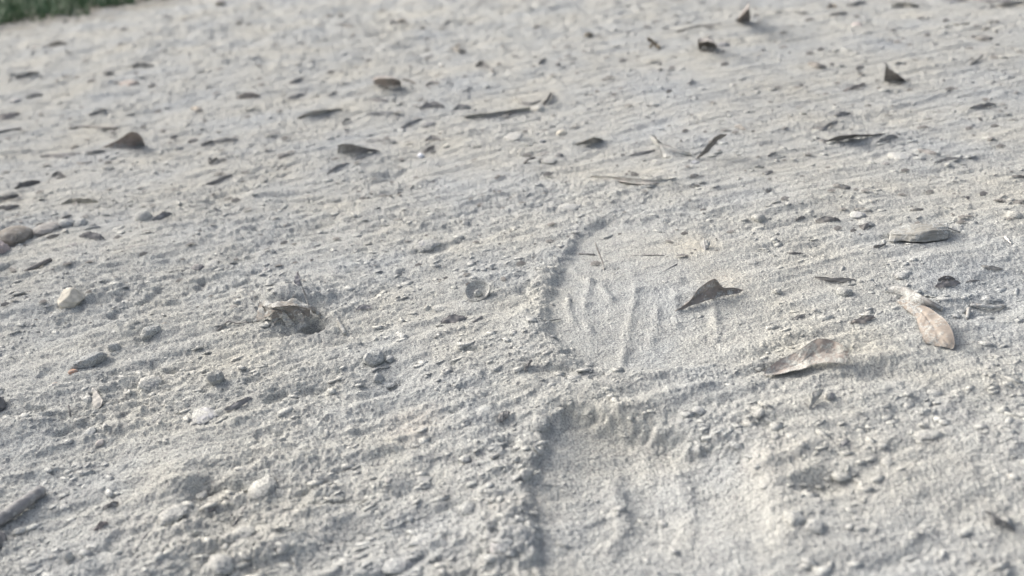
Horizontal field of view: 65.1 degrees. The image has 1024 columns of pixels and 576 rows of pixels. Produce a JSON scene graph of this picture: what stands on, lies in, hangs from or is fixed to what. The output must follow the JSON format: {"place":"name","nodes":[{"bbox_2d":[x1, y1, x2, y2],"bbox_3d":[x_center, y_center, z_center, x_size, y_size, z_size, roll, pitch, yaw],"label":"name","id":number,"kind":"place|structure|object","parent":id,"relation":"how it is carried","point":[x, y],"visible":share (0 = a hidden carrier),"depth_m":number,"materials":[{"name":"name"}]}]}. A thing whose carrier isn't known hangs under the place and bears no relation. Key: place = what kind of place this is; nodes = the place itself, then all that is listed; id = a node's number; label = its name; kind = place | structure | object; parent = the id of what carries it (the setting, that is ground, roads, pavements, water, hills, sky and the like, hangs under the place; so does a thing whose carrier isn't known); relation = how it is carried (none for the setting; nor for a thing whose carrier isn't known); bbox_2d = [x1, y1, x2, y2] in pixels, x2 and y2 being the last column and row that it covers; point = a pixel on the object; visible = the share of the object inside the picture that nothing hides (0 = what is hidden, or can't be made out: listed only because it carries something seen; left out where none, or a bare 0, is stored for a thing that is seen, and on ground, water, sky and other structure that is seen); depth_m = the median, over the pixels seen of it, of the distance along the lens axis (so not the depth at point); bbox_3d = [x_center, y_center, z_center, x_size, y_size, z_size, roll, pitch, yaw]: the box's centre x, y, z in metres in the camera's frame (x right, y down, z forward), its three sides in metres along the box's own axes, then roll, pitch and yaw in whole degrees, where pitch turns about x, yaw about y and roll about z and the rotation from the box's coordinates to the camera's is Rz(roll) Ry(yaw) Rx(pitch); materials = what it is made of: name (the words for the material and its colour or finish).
{"place":"outdoors","nodes":[
{"label":"outdoors","id":0,"kind":"place"},
{"bbox_2d":[0,0,152,23],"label":"lawn grass","id":1,"kind":"structure","parent":0,"point":[20,7],"depth_m":1.83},
{"bbox_2d":[0,0,1023,575],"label":"sand ground","id":2,"kind":"structure","parent":0,"point":[720,508],"depth_m":0.52,"materials":[{"name":"sand"}]},
{"bbox_2d":[0,530,6,548],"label":"dirt clod","id":3,"kind":"object","parent":2,"relation":"on","point":[3,537],"visible":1,"depth_m":0.36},
{"bbox_2d":[0,240,9,253],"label":"pebble","id":4,"kind":"object","parent":2,"relation":"on","point":[4,247],"visible":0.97,"depth_m":0.63,"materials":[{"name":"stone"}]},
{"bbox_2d":[0,112,20,119],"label":"leaf scrap","id":5,"kind":"object","parent":2,"relation":"on","point":[6,116],"visible":1,"depth_m":1.02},
{"bbox_2d":[0,225,32,246],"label":"pebble","id":6,"kind":"object","parent":2,"relation":"on","point":[10,236],"visible":0.97,"depth_m":0.65,"materials":[{"name":"stone"}]},
{"bbox_2d":[0,485,45,526],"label":"twig","id":7,"kind":"object","parent":2,"relation":"on","point":[23,503],"visible":1,"depth_m":0.38,"materials":[{"name":"grey wood"}]},
{"bbox_2d":[15,71,37,78],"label":"leaf scrap","id":8,"kind":"object","parent":2,"relation":"on","point":[26,75],"visible":1,"depth_m":1.23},
{"bbox_2d":[14,180,40,188],"bbox_3d":[-0.475,-0.103,0.786,0.021,0.006,0.012,-6,29,0],"label":"leaf scrap","id":9,"kind":"object","parent":2,"relation":"on","point":[27,183],"visible":1,"depth_m":0.78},
{"bbox_2d":[24,258,51,271],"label":"twig","id":10,"kind":"object","parent":2,"relation":"on","point":[41,263],"visible":1,"depth_m":0.60,"materials":[{"name":"grey wood"}]},
{"bbox_2d":[33,222,60,235],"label":"pebble","id":11,"kind":"object","parent":2,"relation":"on","point":[43,229],"visible":1,"depth_m":0.66,"materials":[{"name":"stone"}]},
{"bbox_2d":[40,153,81,157],"bbox_3d":[-0.492,-0.144,0.872,0.050,0.004,0.009,-1,29,9],"label":"leaf scrap","id":12,"kind":"object","parent":2,"relation":"on","point":[60,155],"visible":1,"depth_m":0.87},
{"bbox_2d":[58,219,74,227],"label":"pebble","id":13,"kind":"object","parent":2,"relation":"on","point":[63,223],"visible":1,"depth_m":0.67,"materials":[{"name":"stone"}]},
{"bbox_2d":[62,551,73,562],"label":"pebble","id":14,"kind":"object","parent":2,"relation":"on","point":[67,556],"visible":1,"depth_m":0.35,"materials":[{"name":"stone"}]},
{"bbox_2d":[58,288,85,308],"bbox_3d":[-0.301,0.008,0.548,0.016,0.015,0.017,-6,29,0],"label":"pebble","id":15,"kind":"object","parent":2,"relation":"on","point":[70,297],"visible":1,"depth_m":0.54,"materials":[{"name":"stone"}]},
{"bbox_2d":[61,198,97,204],"bbox_3d":[-0.389,-0.079,0.726,0.038,0.005,0.007,-1,29,9],"label":"leaf scrap","id":16,"kind":"object","parent":2,"relation":"on","point":[80,200],"visible":1,"depth_m":0.72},
{"bbox_2d":[73,218,87,226],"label":"pebble","id":17,"kind":"object","parent":2,"relation":"on","point":[80,222],"visible":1,"depth_m":0.67,"materials":[{"name":"stone"}]},
{"bbox_2d":[70,352,106,369],"bbox_3d":[-0.255,0.045,0.484,0.010,0.010,0.023,17,37,36],"label":"pebble","id":18,"kind":"object","parent":2,"relation":"on","point":[93,359],"visible":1,"depth_m":0.48,"materials":[{"name":"stone"}]},
{"bbox_2d":[83,427,96,435],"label":"pebble","id":19,"kind":"object","parent":2,"relation":"on","point":[90,430],"visible":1,"depth_m":0.43,"materials":[{"name":"stone"}]},
{"bbox_2d":[79,231,102,238],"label":"leaf scrap","id":20,"kind":"object","parent":2,"relation":"on","point":[90,235],"visible":1,"depth_m":0.64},
{"bbox_2d":[69,126,117,129],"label":"twig","id":21,"kind":"object","parent":2,"relation":"on","point":[105,128],"visible":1,"depth_m":0.96,"materials":[{"name":"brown wood"}]},
{"bbox_2d":[92,387,102,408],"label":"dry leaf","id":22,"kind":"object","parent":2,"relation":"on","point":[97,400],"visible":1,"depth_m":0.45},
{"bbox_2d":[93,521,107,531],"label":"leaf scrap","id":23,"kind":"object","parent":2,"relation":"on","point":[100,525],"visible":1,"depth_m":0.36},
{"bbox_2d":[106,342,120,351],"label":"pebble","id":24,"kind":"object","parent":2,"relation":"on","point":[113,346],"visible":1,"depth_m":0.49,"materials":[{"name":"stone"}]},
{"bbox_2d":[102,131,144,147],"bbox_3d":[-0.420,-0.165,0.874,0.074,0.026,0.022,14,35,31],"label":"dry leaf","id":25,"kind":"object","parent":2,"relation":"on","point":[132,139],"visible":1,"depth_m":0.88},
{"bbox_2d":[118,80,138,86],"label":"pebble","id":26,"kind":"object","parent":2,"relation":"on","point":[130,82],"visible":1,"depth_m":1.12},
{"bbox_2d":[130,62,153,67],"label":"leaf scrap","id":27,"kind":"object","parent":2,"relation":"on","point":[142,64],"visible":1,"depth_m":1.21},
{"bbox_2d":[135,211,152,220],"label":"pebble","id":28,"kind":"object","parent":2,"relation":"on","point":[142,215],"visible":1,"depth_m":0.67,"materials":[{"name":"stone"}]},
{"bbox_2d":[136,375,162,389],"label":"pebble","id":29,"kind":"object","parent":2,"relation":"on","point":[149,382],"visible":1,"depth_m":0.46,"materials":[{"name":"stone"}]},
{"bbox_2d":[140,325,160,339],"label":"pebble","id":30,"kind":"object","parent":2,"relation":"on","point":[147,332],"visible":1,"depth_m":0.51,"materials":[{"name":"stone"}]},
{"bbox_2d":[152,212,172,220],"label":"leaf scrap","id":31,"kind":"object","parent":2,"relation":"on","point":[163,215],"visible":1,"depth_m":0.67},
{"bbox_2d":[157,505,187,525],"bbox_3d":[-0.154,0.103,0.364,0.014,0.004,0.012,-27,35,-33],"label":"pebble","id":32,"kind":"object","parent":2,"relation":"on","point":[171,515],"visible":1,"depth_m":0.36,"materials":[{"name":"stone"}]},
{"bbox_2d":[196,491,207,500],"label":"pebble","id":33,"kind":"object","parent":2,"relation":"on","point":[203,495],"visible":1,"depth_m":0.38,"materials":[{"name":"stone"}]},
{"bbox_2d":[189,407,217,424],"bbox_3d":[-0.166,0.069,0.429,0.016,0.004,0.017,-26,35,-32],"label":"pebble","id":34,"kind":"object","parent":2,"relation":"on","point":[205,415],"visible":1,"depth_m":0.43,"materials":[{"name":"stone"}]},
{"bbox_2d":[206,370,224,385],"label":"pebble","id":35,"kind":"object","parent":2,"relation":"on","point":[215,377],"visible":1,"depth_m":0.45,"materials":[{"name":"stone"}]},
{"bbox_2d":[202,174,231,185],"bbox_3d":[-0.274,-0.100,0.748,0.005,0.004,0.036,15,35,33],"label":"leaf scrap","id":36,"kind":"object","parent":2,"relation":"on","point":[218,180],"visible":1,"depth_m":0.75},
{"bbox_2d":[208,554,234,575],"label":"pebble","id":37,"kind":"object","parent":2,"relation":"on","point":[221,564],"visible":1,"depth_m":0.33,"materials":[{"name":"stone"}]},
{"bbox_2d":[211,138,238,142],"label":"leaf scrap","id":38,"kind":"object","parent":2,"relation":"on","point":[224,140],"visible":1,"depth_m":0.86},
{"bbox_2d":[225,397,251,410],"bbox_3d":[-0.148,0.062,0.435,0.013,0.004,0.011,-6,29,0],"label":"leaf scrap","id":39,"kind":"object","parent":2,"relation":"on","point":[238,404],"visible":1,"depth_m":0.43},
{"bbox_2d":[232,525,255,538],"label":"pebble","id":40,"kind":"object","parent":2,"relation":"on","point":[250,530],"visible":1,"depth_m":0.35,"materials":[{"name":"stone"}]},
{"bbox_2d":[237,92,259,98],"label":"leaf scrap","id":41,"kind":"object","parent":2,"relation":"on","point":[245,95],"visible":1,"depth_m":1.00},
{"bbox_2d":[248,476,277,499],"bbox_3d":[-0.117,0.094,0.376,0.014,0.006,0.016,-6,29,0],"label":"pebble","id":42,"kind":"object","parent":2,"relation":"on","point":[265,486],"visible":1,"depth_m":0.37,"materials":[{"name":"stone"}]},
{"bbox_2d":[253,271,321,329],"bbox_3d":[-0.143,0.009,0.504,0.045,0.034,0.019,-1,29,9],"label":"crumpled leaf","id":43,"kind":"object","parent":2,"relation":"on","point":[290,309],"visible":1,"depth_m":0.50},
{"bbox_2d":[297,322,307,330],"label":"dirt clod","id":44,"kind":"object","parent":2,"relation":"on","point":[301,326],"visible":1,"depth_m":0.50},
{"bbox_2d":[297,108,342,118],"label":"dry leaf","id":45,"kind":"object","parent":2,"relation":"on","point":[316,112],"visible":1,"depth_m":0.90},
{"bbox_2d":[337,144,379,153],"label":"dry leaf","id":46,"kind":"object","parent":2,"relation":"on","point":[349,148],"visible":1,"depth_m":0.78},
{"bbox_2d":[363,348,384,366],"bbox_3d":[-0.079,0.040,0.459,0.013,0.010,0.013,-6,29,0],"label":"pebble","id":47,"kind":"object","parent":2,"relation":"on","point":[374,357],"visible":1,"depth_m":0.46,"materials":[{"name":"stone"}]},
{"bbox_2d":[373,373,383,382],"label":"pebble","id":48,"kind":"object","parent":2,"relation":"on","point":[378,378],"visible":1,"depth_m":0.45,"materials":[{"name":"stone"}]},
{"bbox_2d":[366,139,396,142],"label":"leaf scrap","id":49,"kind":"object","parent":2,"relation":"on","point":[380,140],"visible":1,"depth_m":0.80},
{"bbox_2d":[367,111,395,115],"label":"leaf scrap","id":50,"kind":"object","parent":2,"relation":"on","point":[380,113],"visible":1,"depth_m":0.88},
{"bbox_2d":[372,76,400,86],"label":"dry leaf","id":51,"kind":"object","parent":2,"relation":"on","point":[387,81],"visible":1,"depth_m":0.98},
{"bbox_2d":[382,558,413,573],"bbox_3d":[-0.046,0.113,0.326,0.014,0.004,0.009,-6,29,0],"label":"pebble","id":52,"kind":"object","parent":2,"relation":"on","point":[397,565],"visible":1,"depth_m":0.33,"materials":[{"name":"stone"}]},
{"bbox_2d":[409,533,433,546],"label":"pebble","id":53,"kind":"object","parent":2,"relation":"on","point":[417,540],"visible":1,"depth_m":0.34,"materials":[{"name":"stone"}]},
{"bbox_2d":[415,239,440,253],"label":"pebble","id":54,"kind":"object","parent":2,"relation":"on","point":[426,245],"visible":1,"depth_m":0.58,"materials":[{"name":"stone"}]},
{"bbox_2d":[419,101,444,108],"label":"leaf scrap","id":55,"kind":"object","parent":2,"relation":"on","point":[433,104],"visible":1,"depth_m":0.88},
{"bbox_2d":[432,304,447,311],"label":"pebble","id":56,"kind":"object","parent":2,"relation":"on","point":[438,308],"visible":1,"depth_m":0.50,"materials":[{"name":"stone"}]},
{"bbox_2d":[441,314,467,322],"bbox_3d":[-0.035,0.019,0.484,0.016,0.005,0.005,-6,29,0],"label":"leaf scrap","id":57,"kind":"object","parent":2,"relation":"on","point":[454,318],"visible":1,"depth_m":0.48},
{"bbox_2d":[458,501,476,515],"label":"pebble","id":58,"kind":"object","parent":2,"relation":"on","point":[465,508],"visible":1,"depth_m":0.35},
{"bbox_2d":[465,280,489,301],"bbox_3d":[-0.021,0.003,0.509,0.016,0.011,0.015,-6,29,0],"label":"seed cup","id":59,"kind":"object","parent":2,"relation":"on","point":[477,288],"visible":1,"depth_m":0.51,"materials":[{"name":"plant"}]},
{"bbox_2d":[464,107,529,118],"bbox_3d":[-0.015,-0.182,0.839,0.070,0.006,0.009,-6,29,0],"label":"twig","id":60,"kind":"object","parent":2,"relation":"on","point":[495,113],"visible":1,"depth_m":0.84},
{"bbox_2d":[490,537,513,554],"bbox_3d":[-0.004,0.106,0.324,0.010,0.008,0.011,-6,29,0],"label":"pebble","id":61,"kind":"object","parent":2,"relation":"on","point":[498,548],"visible":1,"depth_m":0.32,"materials":[{"name":"stone"}]},
{"bbox_2d":[496,411,508,421],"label":"dry leaf","id":62,"kind":"object","parent":2,"relation":"on","point":[500,416],"visible":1,"depth_m":0.40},
{"bbox_2d":[1,7,1020,575],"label":"pale grit","id":63,"kind":"object","parent":2,"relation":"on","point":[389,479],"visible":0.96,"depth_m":0.40,"materials":[{"name":"stone"}]},
{"bbox_2d":[0,0,1023,575],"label":"sand flakes","id":64,"kind":"object","parent":2,"relation":"on","point":[488,558],"visible":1,"depth_m":0.41,"materials":[{"name":"sand"}]},
{"bbox_2d":[0,0,1023,323],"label":"leaf crumbs","id":65,"kind":"object","parent":2,"relation":"on","point":[392,22],"visible":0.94,"depth_m":0.82,"materials":[{"name":"plant"}]},
{"bbox_2d":[0,3,1023,575],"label":"sand crumbs","id":66,"kind":"object","parent":2,"relation":"on","point":[530,351],"visible":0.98,"depth_m":0.43,"materials":[{"name":"sand"}]},
{"bbox_2d":[503,133,522,141],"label":"pebble","id":67,"kind":"object","parent":2,"relation":"on","point":[513,136],"visible":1,"depth_m":0.77,"materials":[{"name":"stone"}]},
{"bbox_2d":[518,468,531,481],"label":"dirt clod","id":68,"kind":"object","parent":2,"relation":"on","point":[526,473],"visible":1,"depth_m":0.36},
{"bbox_2d":[530,415,550,432],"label":"dirt clod","id":69,"kind":"object","parent":2,"relation":"on","point":[541,423],"visible":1,"depth_m":0.39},
{"bbox_2d":[556,204,580,211],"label":"pebble","id":70,"kind":"object","parent":2,"relation":"on","point":[562,207],"visible":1,"depth_m":0.61,"materials":[{"name":"stone"}]},
{"bbox_2d":[574,137,602,145],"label":"dry leaf","id":71,"kind":"object","parent":2,"relation":"on","point":[592,140],"visible":1,"depth_m":0.73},
{"bbox_2d":[590,176,674,183],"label":"leaf","id":72,"kind":"object","parent":2,"relation":"on","point":[632,180],"visible":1,"depth_m":0.64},
{"bbox_2d":[650,134,690,157],"bbox_3d":[0.132,-0.124,0.698,0.021,0.012,0.059,-18,31,-20],"label":"dry leaf","id":73,"kind":"object","parent":2,"relation":"on","point":[667,150],"visible":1,"depth_m":0.69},
{"bbox_2d":[691,406,706,415],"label":"dirt clod","id":74,"kind":"object","parent":2,"relation":"on","point":[699,411],"visible":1,"depth_m":0.39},
{"bbox_2d":[700,239,710,249],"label":"pebble","id":75,"kind":"object","parent":2,"relation":"on","point":[704,244],"visible":1,"depth_m":0.53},
{"bbox_2d":[698,38,716,49],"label":"dry leaf","id":76,"kind":"object","parent":2,"relation":"on","point":[706,42],"visible":1,"depth_m":0.99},
{"bbox_2d":[675,279,742,310],"bbox_3d":[0.116,0.002,0.474,0.045,0.016,0.005,-12,30,-11],"label":"dry leaf","id":77,"kind":"object","parent":2,"relation":"on","point":[711,289],"visible":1,"depth_m":0.47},
{"bbox_2d":[697,134,726,157],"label":"dry leaf","id":78,"kind":"object","parent":2,"relation":"on","point":[710,145],"visible":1,"depth_m":0.67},
{"bbox_2d":[735,4,750,21],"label":"dry leaf","id":79,"kind":"object","parent":2,"relation":"on","point":[745,14],"visible":1,"depth_m":1.10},
{"bbox_2d":[751,213,764,222],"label":"pebble","id":80,"kind":"object","parent":2,"relation":"on","point":[759,217],"visible":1,"depth_m":0.56,"materials":[{"name":"stone"}]},
{"bbox_2d":[783,510,806,526],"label":"pebble","id":81,"kind":"object","parent":2,"relation":"on","point":[794,518],"visible":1,"depth_m":0.32,"materials":[{"name":"stone"}]},
{"bbox_2d":[764,338,851,375],"bbox_3d":[0.149,0.035,0.408,0.043,0.014,0.014,-6,29,0],"label":"dry leaf","id":82,"kind":"object","parent":2,"relation":"on","point":[818,351],"visible":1,"depth_m":0.41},
{"bbox_2d":[804,518,824,534],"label":"pebble","id":83,"kind":"object","parent":2,"relation":"on","point":[815,526],"visible":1,"depth_m":0.32,"materials":[{"name":"stone"}]},
{"bbox_2d":[808,386,822,409],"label":"dry leaf","id":84,"kind":"object","parent":2,"relation":"on","point":[816,395],"visible":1,"depth_m":0.38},
{"bbox_2d":[807,61,826,68],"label":"leaf scrap","id":85,"kind":"object","parent":2,"relation":"on","point":[817,65],"visible":1,"depth_m":0.87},
{"bbox_2d":[813,120,837,130],"bbox_3d":[0.282,-0.145,0.713,0.030,0.004,0.011,-18,31,-21],"label":"leaf scrap","id":86,"kind":"object","parent":2,"relation":"on","point":[825,127],"visible":1,"depth_m":0.71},
{"bbox_2d":[815,216,839,222],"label":"leaf scrap","id":87,"kind":"object","parent":2,"relation":"on","point":[823,219],"visible":1,"depth_m":0.55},
{"bbox_2d":[824,392,834,400],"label":"pebble","id":88,"kind":"object","parent":2,"relation":"on","point":[829,396],"visible":1,"depth_m":0.38,"materials":[{"name":"stone"}]},
{"bbox_2d":[815,276,854,281],"bbox_3d":[0.194,-0.006,0.482,0.022,0.003,0.008,-6,29,0],"label":"leaf scrap","id":89,"kind":"object","parent":2,"relation":"on","point":[827,279],"visible":1,"depth_m":0.48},
{"bbox_2d":[831,472,849,482],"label":"dirt clod","id":90,"kind":"object","parent":2,"relation":"on","point":[838,477],"visible":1,"depth_m":0.34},
{"bbox_2d":[836,287,852,296],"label":"pebble","id":91,"kind":"object","parent":2,"relation":"on","point":[844,291],"visible":1,"depth_m":0.46,"materials":[{"name":"stone"}]},
{"bbox_2d":[828,133,885,140],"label":"dry leaf","id":92,"kind":"object","parent":2,"relation":"on","point":[843,137],"visible":1,"depth_m":0.68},
{"bbox_2d":[850,211,865,218],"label":"pebble","id":93,"kind":"object","parent":2,"relation":"on","point":[856,214],"visible":1,"depth_m":0.55,"materials":[{"name":"stone"}]},
{"bbox_2d":[851,316,874,323],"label":"leaf scrap","id":94,"kind":"object","parent":2,"relation":"on","point":[865,319],"visible":1,"depth_m":0.44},
{"bbox_2d":[880,458,893,466],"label":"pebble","id":95,"kind":"object","parent":2,"relation":"on","point":[885,462],"visible":1,"depth_m":0.34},
{"bbox_2d":[877,134,897,142],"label":"leaf scrap","id":96,"kind":"object","parent":2,"relation":"on","point":[887,137],"visible":1,"depth_m":0.68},
{"bbox_2d":[884,62,905,81],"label":"dry leaf","id":97,"kind":"object","parent":2,"relation":"on","point":[890,75],"visible":1,"depth_m":0.81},
{"bbox_2d":[887,152,912,160],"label":"pebble","id":98,"kind":"object","parent":2,"relation":"on","point":[900,156],"visible":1,"depth_m":0.64,"materials":[{"name":"stone"}]},
{"bbox_2d":[894,272,908,279],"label":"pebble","id":99,"kind":"object","parent":2,"relation":"on","point":[902,275],"visible":1,"depth_m":0.48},
{"bbox_2d":[891,2,918,7],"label":"leaf scrap","id":100,"kind":"object","parent":2,"relation":"on","point":[904,5],"visible":1,"depth_m":1.10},
{"bbox_2d":[885,286,942,311],"bbox_3d":[0.226,0.005,0.452,0.007,0.007,0.033,-20,32,-24],"label":"dry leaf","id":101,"kind":"object","parent":2,"relation":"on","point":[914,296],"visible":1,"depth_m":0.45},
{"bbox_2d":[889,223,948,241],"bbox_3d":[0.261,-0.035,0.517,0.036,0.010,0.024,3,30,16],"label":"wood chip","id":102,"kind":"object","parent":2,"relation":"on","point":[919,232],"visible":1,"depth_m":0.51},
{"bbox_2d":[897,296,954,348],"bbox_3d":[0.223,0.016,0.434,0.015,0.006,0.055,-2,29,7],"label":"dry leaf","id":103,"kind":"object","parent":2,"relation":"on","point":[935,329],"visible":1,"depth_m":0.42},
{"bbox_2d":[910,430,942,440],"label":"pebble","id":104,"kind":"object","parent":2,"relation":"on","point":[925,435],"visible":1,"depth_m":0.36,"materials":[{"name":"stone"}]},
{"bbox_2d":[918,149,940,155],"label":"leaf scrap","id":105,"kind":"object","parent":2,"relation":"on","point":[928,152],"visible":1,"depth_m":0.64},
{"bbox_2d":[935,280,960,287],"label":"leaf scrap","id":106,"kind":"object","parent":2,"relation":"on","point":[947,283],"visible":1,"depth_m":0.46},
{"bbox_2d":[942,0,1011,2],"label":"leaf scrap","id":107,"kind":"object","parent":2,"relation":"on","point":[989,1],"visible":1,"depth_m":1.08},
{"bbox_2d":[970,102,995,108],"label":"leaf scrap","id":108,"kind":"object","parent":2,"relation":"on","point":[984,105],"visible":1,"depth_m":0.73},
{"bbox_2d":[970,303,1006,308],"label":"twig","id":109,"kind":"object","parent":2,"relation":"on","point":[1000,306],"visible":1,"depth_m":0.45,"materials":[{"name":"grey wood"}]},
{"bbox_2d":[984,510,1014,531],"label":"dry leaf","id":110,"kind":"object","parent":2,"relation":"on","point":[995,520],"visible":1,"depth_m":0.31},
{"bbox_2d":[995,1,1023,7],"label":"leaf scrap","id":111,"kind":"object","parent":2,"relation":"on","point":[1011,4],"visible":1,"depth_m":1.05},
{"bbox_2d":[1005,211,1021,219],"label":"pebble","id":112,"kind":"object","parent":2,"relation":"on","point":[1013,215],"visible":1,"depth_m":0.53,"materials":[{"name":"stone"}]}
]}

